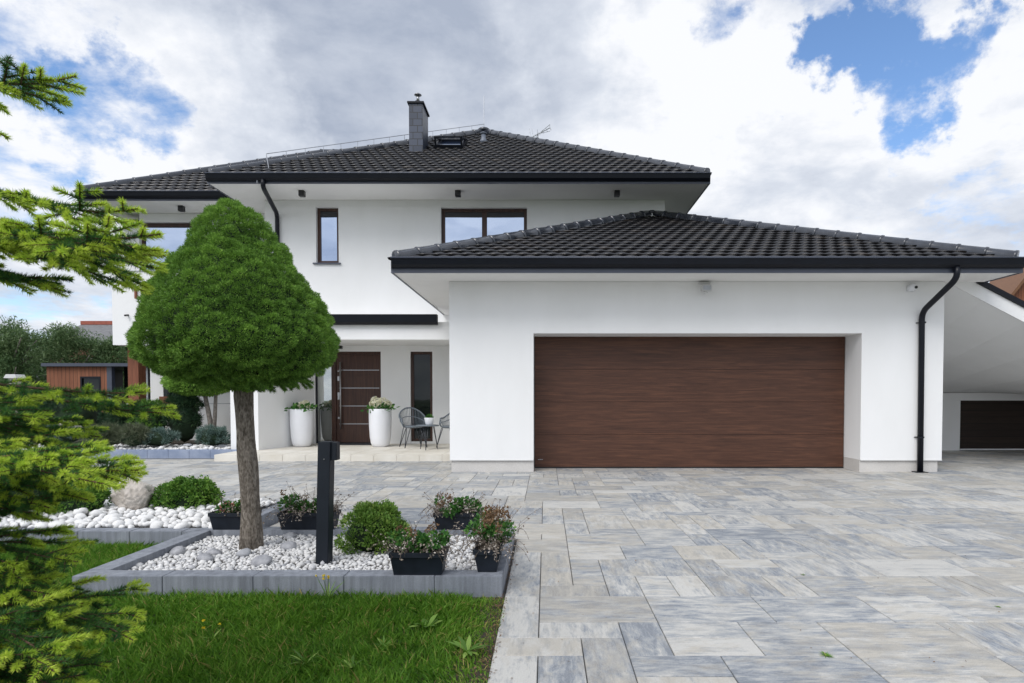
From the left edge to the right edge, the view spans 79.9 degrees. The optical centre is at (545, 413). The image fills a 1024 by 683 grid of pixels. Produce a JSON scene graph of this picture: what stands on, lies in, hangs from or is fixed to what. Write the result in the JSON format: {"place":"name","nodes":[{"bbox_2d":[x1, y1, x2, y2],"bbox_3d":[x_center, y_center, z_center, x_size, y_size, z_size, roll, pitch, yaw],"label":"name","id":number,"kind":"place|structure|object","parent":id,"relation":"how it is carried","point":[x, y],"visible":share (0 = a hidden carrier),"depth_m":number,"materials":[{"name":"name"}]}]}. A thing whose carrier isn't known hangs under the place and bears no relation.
{"place":"outdoors","nodes":[
{"label":"outdoors","id":0,"kind":"place"},
{"bbox_2d":[50,321,146,382],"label":"neighbour house","id":1,"kind":"structure","parent":0,"point":[104,328],"depth_m":44.65,"materials":[{"name":"brick"},{"name":"dark grey roof tile"}]},
{"bbox_2d":[29,439,230,445],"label":"garden soil","id":2,"kind":"structure","parent":0,"point":[180,442],"depth_m":13.62,"materials":[{"name":"brown soil"}]},
{"bbox_2d":[0,383,44,425],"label":"conifer bush","id":3,"kind":"object","parent":2,"relation":"on","point":[24,412],"visible":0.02,"depth_m":13.34,"materials":[{"name":"green plant"}]},
{"bbox_2d":[45,424,78,442],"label":"blue juniper","id":4,"kind":"object","parent":2,"relation":"on","point":[69,439],"visible":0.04,"depth_m":12.26,"materials":[{"name":"green plant"}]},
{"bbox_2d":[39,392,102,427],"bbox_3d":[-10.601,-0.045,13.656,1.464,1.035,1.239,0,2,0],"label":"conifer bush","id":5,"kind":"object","parent":2,"relation":"on","point":[90,414],"visible":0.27,"depth_m":13.34,"materials":[{"name":"green plant"}]},
{"bbox_2d":[77,420,121,445],"bbox_3d":[-8.680,0.400,11.938,1.012,0.620,0.844,0,2,0],"label":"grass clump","id":6,"kind":"object","parent":2,"relation":"on","point":[108,434],"visible":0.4,"depth_m":11.78,"materials":[{"name":"green plant"}]},
{"bbox_2d":[95,404,134,426],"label":"conifer bush","id":7,"kind":"object","parent":2,"relation":"on","point":[109,418],"visible":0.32,"depth_m":12.97,"materials":[{"name":"green plant"}]},
{"bbox_2d":[110,421,152,446],"bbox_3d":[-8.091,0.401,11.968,0.809,0.595,0.748,0,2,0],"label":"grass clump","id":8,"kind":"object","parent":2,"relation":"on","point":[131,434],"visible":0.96,"depth_m":11.84,"materials":[{"name":"green plant"}]},
{"bbox_2d":[127,398,167,429],"bbox_3d":[-8.317,0.115,12.802,0.888,0.980,0.798,0,2,0],"label":"conifer bush","id":9,"kind":"object","parent":2,"relation":"on","point":[157,422],"visible":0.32,"depth_m":12.65,"materials":[{"name":"green plant"}]},
{"bbox_2d":[139,425,180,446],"bbox_3d":[-7.739,0.444,12.183,0.902,0.430,0.722,0,2,0],"label":"blue juniper","id":10,"kind":"object","parent":2,"relation":"on","point":[160,436],"visible":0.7,"depth_m":12.06,"materials":[{"name":"green plant"}]},
{"bbox_2d":[160,391,204,442],"bbox_3d":[-7.659,-0.021,12.916,0.953,1.253,0.876,0,2,0],"label":"dwarf pine","id":11,"kind":"object","parent":2,"relation":"on","point":[190,422],"visible":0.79,"depth_m":12.73,"materials":[{"name":"green plant"}]},
{"bbox_2d":[159,376,229,427],"bbox_3d":[-7.298,-0.156,12.909,1.620,1.633,1.321,0,2,0],"label":"clipped tree","id":12,"kind":"object","parent":2,"relation":"on","point":[181,388],"visible":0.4,"depth_m":12.64,"materials":[{"name":"green plant"}]},
{"bbox_2d":[194,424,230,445],"bbox_3d":[-6.667,0.416,12.217,0.703,0.490,0.703,-1,2,-31],"label":"blue juniper","id":13,"kind":"object","parent":2,"relation":"on","point":[210,435],"visible":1,"depth_m":12.06,"materials":[{"name":"green plant"}]},
{"bbox_2d":[0,508,264,527],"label":"cobble bed base","id":14,"kind":"object","parent":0,"point":[138,526],"depth_m":5.04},
{"bbox_2d":[0,480,63,506],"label":"bush","id":15,"kind":"object","parent":14,"relation":"on","point":[35,491],"depth_m":5.23,"materials":[{"name":"green plant"}]},
{"bbox_2d":[52,482,111,514],"bbox_3d":[-4.114,0.733,5.340,0.540,0.342,0.485,1,2,37],"label":"bush","id":16,"kind":"object","parent":14,"relation":"on","point":[101,497],"visible":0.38,"depth_m":5.26,"materials":[{"name":"green plant"}]},
{"bbox_2d":[110,478,154,509],"bbox_3d":[-3.639,0.757,5.405,0.344,0.403,0.266,1,2,28],"label":"boulder","id":17,"kind":"object","parent":14,"relation":"on","point":[136,496],"visible":0.6,"depth_m":5.32,"materials":[{"name":"stone"}]},
{"bbox_2d":[0,498,275,528],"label":"white cobbles","id":18,"kind":"object","parent":14,"relation":"on","point":[112,516],"visible":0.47,"depth_m":5.00,"materials":[{"name":"white stone"}]},
{"bbox_2d":[149,474,225,509],"bbox_3d":[-3.255,0.743,5.562,0.615,0.393,0.572,0,2,0],"label":"box bush","id":19,"kind":"object","parent":14,"relation":"on","point":[186,492],"visible":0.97,"depth_m":5.41,"materials":[{"name":"green plant"}]},
{"bbox_2d":[38,443,230,448],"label":"white gravel","id":20,"kind":"structure","parent":0,"point":[167,446],"depth_m":12.02,"materials":[{"name":"white gravel"}]},
{"bbox_2d":[216,444,227,447],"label":"stone","id":21,"kind":"object","parent":20,"relation":"on","point":[221,445],"visible":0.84,"depth_m":12.15,"materials":[{"name":"white stone"}]},
{"bbox_2d":[0,538,504,682],"bbox_3d":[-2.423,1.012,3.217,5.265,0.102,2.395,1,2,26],"label":"lawn grass","id":22,"kind":"structure","parent":0,"point":[261,644],"depth_m":2.85,"materials":[{"name":"green plant"}]},
{"bbox_2d":[0,53,181,682],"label":"fir tree","id":23,"kind":"object","parent":22,"relation":"on","point":[35,617],"visible":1,"depth_m":1.69,"materials":[{"name":"green plant"}]},
{"bbox_2d":[201,619,220,641],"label":"weed","id":24,"kind":"object","parent":22,"relation":"on","point":[203,620],"visible":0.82,"depth_m":2.84,"materials":[{"name":"green plant"}]},
{"bbox_2d":[287,649,316,664],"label":"weed","id":25,"kind":"object","parent":22,"relation":"on","point":[299,655],"visible":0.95,"depth_m":2.58,"materials":[{"name":"green plant"}]},
{"bbox_2d":[315,574,344,598],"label":"weed","id":26,"kind":"object","parent":22,"relation":"on","point":[327,592],"visible":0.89,"depth_m":3.44,"materials":[{"name":"green plant"}]},
{"bbox_2d":[339,654,362,667],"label":"weed","id":27,"kind":"object","parent":22,"relation":"on","point":[345,662],"visible":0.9,"depth_m":2.57,"materials":[{"name":"green plant"}]},
{"bbox_2d":[373,636,389,647],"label":"weed","id":28,"kind":"object","parent":22,"relation":"on","point":[387,643],"visible":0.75,"depth_m":2.77,"materials":[{"name":"green plant"}]},
{"bbox_2d":[411,614,442,627],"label":"weed","id":29,"kind":"object","parent":22,"relation":"on","point":[431,621],"visible":0.86,"depth_m":3.02,"materials":[{"name":"green plant"}]},
{"bbox_2d":[446,635,487,658],"bbox_3d":[-0.352,1.036,2.707,0.181,0.047,0.145,1,2,39],"label":"weed","id":30,"kind":"object","parent":22,"relation":"on","point":[465,645],"visible":0.92,"depth_m":2.73,"materials":[{"name":"green plant"}]},
{"bbox_2d":[143,538,474,569],"bbox_3d":[-1.485,0.976,4.172,2.270,0.001,1.150,0,2,0],"label":"pebble bed base","id":31,"kind":"object","parent":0,"point":[382,568],"depth_m":4.10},
{"bbox_2d":[169,546,185,557],"bbox_3d":[-2.529,0.946,4.180,0.094,0.076,0.113,-1,2,-43],"label":"stone","id":32,"kind":"object","parent":31,"relation":"on","point":[177,550],"visible":0.78,"depth_m":4.15,"materials":[{"name":"grey stone"}]},
{"bbox_2d":[196,553,213,561],"bbox_3d":[-2.234,0.951,3.997,0.115,0.078,0.082,0,2,0],"label":"stone","id":33,"kind":"object","parent":31,"relation":"on","point":[207,557],"visible":0.76,"depth_m":3.97,"materials":[{"name":"grey stone"}]},
{"bbox_2d":[206,548,221,554],"bbox_3d":[-2.260,0.948,4.151,0.096,0.069,0.089,-1,2,-35],"label":"stone","id":34,"kind":"object","parent":31,"relation":"on","point":[213,551],"visible":0.65,"depth_m":4.12,"materials":[{"name":"grey stone"}]},
{"bbox_2d":[123,197,340,549],"bbox_3d":[-2.154,-0.265,4.295,1.368,2.510,1.359,0,2,0],"label":"clipped spruce tree","id":35,"kind":"object","parent":31,"relation":"on","point":[239,308],"visible":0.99,"depth_m":3.95,"materials":[{"name":"green plant"}]},
{"bbox_2d":[235,548,250,557],"bbox_3d":[-2.048,0.945,4.134,0.100,0.065,0.099,0,2,0],"label":"stone","id":36,"kind":"object","parent":31,"relation":"on","point":[244,552],"visible":0.89,"depth_m":4.10,"materials":[{"name":"grey stone"}]},
{"bbox_2d":[251,554,271,567],"bbox_3d":[-1.829,0.949,3.926,0.128,0.090,0.109,-1,2,-32],"label":"stone","id":37,"kind":"object","parent":31,"relation":"on","point":[258,560],"visible":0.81,"depth_m":3.90,"materials":[{"name":"grey stone"}]},
{"bbox_2d":[280,541,296,550],"bbox_3d":[-1.827,0.945,4.319,0.108,0.078,0.102,0,2,0],"label":"stone","id":38,"kind":"object","parent":31,"relation":"on","point":[288,545],"visible":0.71,"depth_m":4.29,"materials":[{"name":"grey stone"}]},
{"bbox_2d":[283,532,296,537],"bbox_3d":[-1.955,0.936,4.660,0.092,0.067,0.084,-1,2,-40],"label":"stone","id":39,"kind":"object","parent":31,"relation":"on","point":[293,534],"visible":0.75,"depth_m":4.64,"materials":[{"name":"grey stone"}]},
{"bbox_2d":[130,534,477,570],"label":"white pebbles","id":40,"kind":"object","parent":31,"relation":"on","point":[224,546],"visible":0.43,"depth_m":4.04,"materials":[{"name":"white gravel"}]},
{"bbox_2d":[316,441,339,566],"bbox_3d":[-1.411,0.587,3.945,0.138,0.819,0.095,0,2,0],"label":"bollard lamp","id":41,"kind":"object","parent":40,"relation":"on","point":[328,453],"visible":0.83,"depth_m":3.91,"materials":[{"name":"metal"}]},
{"bbox_2d":[334,498,410,554],"bbox_3d":[-1.196,0.797,4.302,0.547,0.395,0.489,0,2,0],"label":"spirea bush","id":42,"kind":"object","parent":31,"relation":"on","point":[376,519],"visible":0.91,"depth_m":4.17,"materials":[{"name":"green plant"}]},
{"bbox_2d":[214,443,449,460],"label":"terrace","id":43,"kind":"structure","parent":0,"point":[409,452],"depth_m":11.16,"materials":[{"name":"stone"}]},
{"bbox_2d":[284,400,317,446],"bbox_3d":[-5.094,0.191,12.717,0.707,0.983,0.728,1,2,41],"label":"flower planter","id":44,"kind":"object","parent":43,"relation":"on","point":[301,421],"visible":1,"depth_m":12.58,"materials":[{"name":"white ceramic"}]},
{"bbox_2d":[340,443,371,444],"bbox_3d":[-4.167,0.658,13.337,0.913,0.012,0.370,0,2,0],"label":"doormat","id":45,"kind":"object","parent":43,"relation":"on","point":[355,444],"visible":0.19,"depth_m":13.16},
{"bbox_2d":[360,396,399,446],"bbox_3d":[-3.450,0.149,12.800,0.786,1.061,0.699,0,2,0],"label":"flower planter","id":46,"kind":"object","parent":43,"relation":"on","point":[380,418],"visible":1,"depth_m":12.59,"materials":[{"name":"white ceramic"}]},
{"bbox_2d":[399,407,426,447],"bbox_3d":[-2.766,0.273,12.639,0.572,0.828,0.532,-1,2,-28],"label":"wicker chair","id":47,"kind":"object","parent":43,"relation":"on","point":[410,426],"visible":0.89,"depth_m":12.74,"materials":[{"name":"wicker"}]},
{"bbox_2d":[416,424,438,449],"bbox_3d":[-2.326,0.458,12.020,0.450,0.488,0.448,0,2,0],"label":"side table","id":48,"kind":"object","parent":43,"relation":"on","point":[425,425],"visible":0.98,"depth_m":11.88,"materials":[{"name":"metal"}]},
{"bbox_2d":[424,414,433,424],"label":"potted plant","id":49,"kind":"object","parent":48,"relation":"on","point":[428,420],"visible":1,"depth_m":11.95,"materials":[{"name":"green plant"}]},
{"bbox_2d":[436,413,449,447],"bbox_3d":[-1.899,0.276,12.515,0.573,0.828,0.532,1,2,38],"label":"wicker chair","id":50,"kind":"object","parent":43,"relation":"on","point":[445,422],"visible":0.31,"depth_m":12.56,"materials":[{"name":"wicker"}]},
{"bbox_2d":[0,0,1023,337],"label":"sky","id":51,"kind":"structure","parent":0,"point":[891,118],"materials":[{"name":"white"}]},
{"bbox_2d":[94,442,1023,682],"bbox_3d":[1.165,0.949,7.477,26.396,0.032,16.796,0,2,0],"label":"paving","id":52,"kind":"structure","parent":0,"point":[894,584],"depth_m":4.14,"materials":[{"name":"grey stone"}]},
{"bbox_2d":[4,374,24,412],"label":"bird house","id":53,"kind":"structure","parent":52,"relation":"on","point":[13,376],"depth_m":10.37,"materials":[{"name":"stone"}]},
{"bbox_2d":[41,363,150,421],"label":"garden shed","id":54,"kind":"structure","parent":52,"relation":"on","point":[105,376],"depth_m":17.48,"materials":[{"name":"brown wood"}]},
{"bbox_2d":[80,376,100,421],"bbox_3d":[-13.051,-0.327,17.522,0.588,1.496,0.070,0,2,0],"label":"window","id":55,"kind":"structure","parent":54,"relation":"in","point":[95,381],"depth_m":17.51,"materials":[{"name":"grey glass"}]},
{"bbox_2d":[124,367,150,404],"bbox_3d":[-11.717,-0.357,18.022,1.438,2.031,0.050,0,2,0],"label":"sliding door","id":56,"kind":"structure","parent":54,"relation":"in","point":[125,368],"depth_m":17.98,"materials":[{"name":"black glass"}]},
{"bbox_2d":[22,449,236,457],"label":"garden kerb","id":57,"kind":"structure","parent":52,"relation":"on","point":[175,453],"depth_m":11.63,"materials":[{"name":"grey concrete"}]},
{"bbox_2d":[0,501,295,544],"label":"bed kerb","id":58,"kind":"structure","parent":52,"relation":"on","point":[120,535],"depth_m":4.69,"materials":[{"name":"concrete"}]},
{"bbox_2d":[72,527,513,596],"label":"bed kerb","id":59,"kind":"structure","parent":52,"relation":"on","point":[117,572],"depth_m":3.50,"materials":[{"name":"concrete"}]},
{"bbox_2d":[208,493,266,529],"bbox_3d":[-2.389,0.764,4.750,0.496,0.264,0.311,1,2,27],"label":"flower box","id":60,"kind":"object","parent":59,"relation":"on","point":[226,515],"visible":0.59,"depth_m":4.72,"materials":[{"name":"plastic"}]},
{"bbox_2d":[261,481,354,529],"bbox_3d":[-1.867,0.711,4.774,0.711,0.368,0.468,0,2,0],"label":"flower box","id":61,"kind":"object","parent":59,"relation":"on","point":[300,515],"visible":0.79,"depth_m":4.71,"materials":[{"name":"plastic"}]},
{"bbox_2d":[362,520,470,574],"bbox_3d":[-0.753,0.768,3.576,0.627,0.316,0.486,0,2,0],"label":"flower box","id":62,"kind":"object","parent":59,"relation":"on","point":[420,554],"visible":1,"depth_m":3.51,"materials":[{"name":"plastic"}]},
{"bbox_2d":[416,489,489,529],"bbox_3d":[-0.685,0.745,4.747,0.623,0.302,0.475,0,2,0],"label":"flower box","id":63,"kind":"object","parent":59,"relation":"on","point":[445,517],"visible":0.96,"depth_m":4.71,"materials":[{"name":"plastic"}]},
{"bbox_2d":[447,498,541,571],"bbox_3d":[-0.330,0.731,3.780,0.539,0.380,0.754,0,2,13],"label":"flower box","id":64,"kind":"object","parent":59,"relation":"on","point":[490,528],"visible":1,"depth_m":3.64,"materials":[{"name":"plastic"}]},
{"bbox_2d":[818,651,833,657],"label":"leaf","id":65,"kind":"object","parent":52,"relation":"on","point":[826,654],"visible":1,"depth_m":2.68,"materials":[{"name":"green plant"}]},
{"bbox_2d":[942,282,1023,449],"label":"carport","id":66,"kind":"object","parent":52,"relation":"on","point":[983,379],"visible":0.57,"depth_m":11.08,"materials":[{"name":"paint"}]},
{"bbox_2d":[470,481,1021,682],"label":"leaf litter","id":67,"kind":"object","parent":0,"point":[561,639],"visible":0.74,"depth_m":2.90,"materials":[{"name":"green plant"}]},
{"bbox_2d":[989,268,1023,300],"bbox_3d":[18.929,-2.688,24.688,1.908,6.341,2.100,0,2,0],"label":"neighbour house","id":68,"kind":"structure","parent":0,"point":[1013,285],"depth_m":23.95,"materials":[{"name":"brown wood"}]},
{"label":"ground","id":69,"kind":"structure","parent":0,"visible":0},
{"bbox_2d":[0,315,48,425],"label":"willow tree","id":70,"kind":"object","parent":69,"relation":"on","point":[14,359],"visible":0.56,"depth_m":19.44,"materials":[{"name":"green plant"}]},
{"bbox_2d":[22,330,70,381],"bbox_3d":[-21.012,-1.395,25.026,4.312,4.318,3.376,0,2,0],"label":"willow tree","id":71,"kind":"object","parent":69,"relation":"on","point":[42,349],"visible":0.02,"depth_m":24.83,"materials":[{"name":"green plant"}]},
{"bbox_2d":[20,321,108,386],"bbox_3d":[-16.889,-1.260,21.462,3.655,4.100,2.554,0,2,0],"label":"willow tree","id":72,"kind":"object","parent":69,"relation":"on","point":[65,343],"visible":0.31,"depth_m":21.21,"materials":[{"name":"green plant"}]},
{"bbox_2d":[81,331,127,403],"bbox_3d":[-16.105,-1.006,22.487,2.965,4.074,2.200,0,2,0],"label":"willow tree","id":73,"kind":"object","parent":69,"relation":"on","point":[113,353],"visible":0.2,"depth_m":22.19,"materials":[{"name":"green plant"}]},
{"bbox_2d":[72,93,1023,472],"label":"house","id":74,"kind":"structure","parent":69,"relation":"on","point":[514,303],"depth_m":9.80,"materials":[{"name":"paint"}]},
{"bbox_2d":[142,223,191,269],"bbox_3d":[-8.793,-3.476,13.977,1.566,1.761,0.074,0,2,0],"label":"window","id":75,"kind":"structure","parent":74,"relation":"in","point":[175,234],"depth_m":13.96,"materials":[{"name":"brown glass"}]},
{"bbox_2d":[313,208,340,263],"bbox_3d":[-4.633,-3.772,12.961,0.586,1.206,0.210,0,2,0],"label":"window","id":76,"kind":"structure","parent":74,"relation":"in","point":[328,237],"depth_m":13.02,"materials":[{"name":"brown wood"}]},
{"bbox_2d":[331,352,380,441],"bbox_3d":[-4.219,-0.364,13.587,1.108,2.044,0.156,0,2,0],"label":"front door","id":77,"kind":"structure","parent":74,"relation":"in","point":[355,376],"depth_m":13.60,"materials":[{"name":"brown wood"}]},
{"bbox_2d":[411,352,432,440],"bbox_3d":[-2.765,-0.389,13.639,0.489,1.998,0.070,0,2,0],"label":"window","id":78,"kind":"structure","parent":74,"relation":"in","point":[421,362],"depth_m":13.62,"materials":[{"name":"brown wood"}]},
{"bbox_2d":[434,136,466,149],"bbox_3d":[-2.271,-6.475,14.587,0.664,0.581,0.933,0,2,0],"label":"roof window","id":79,"kind":"structure","parent":74,"relation":"in","point":[460,143],"depth_m":14.24,"materials":[{"name":"black"}]},
{"bbox_2d":[442,209,526,242],"bbox_3d":[-1.312,-3.794,13.028,1.819,1.145,0.074,0,2,0],"label":"window","id":80,"kind":"structure","parent":74,"relation":"in","point":[457,224],"depth_m":13.02,"materials":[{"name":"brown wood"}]},
{"bbox_2d":[534,337,844,467],"bbox_3d":[2.305,-0.181,9.826,4.990,2.117,0.062,0,2,0],"label":"garage door","id":81,"kind":"structure","parent":74,"relation":"in","point":[600,402],"depth_m":9.80,"materials":[{"name":"brown wood"}]}
]}

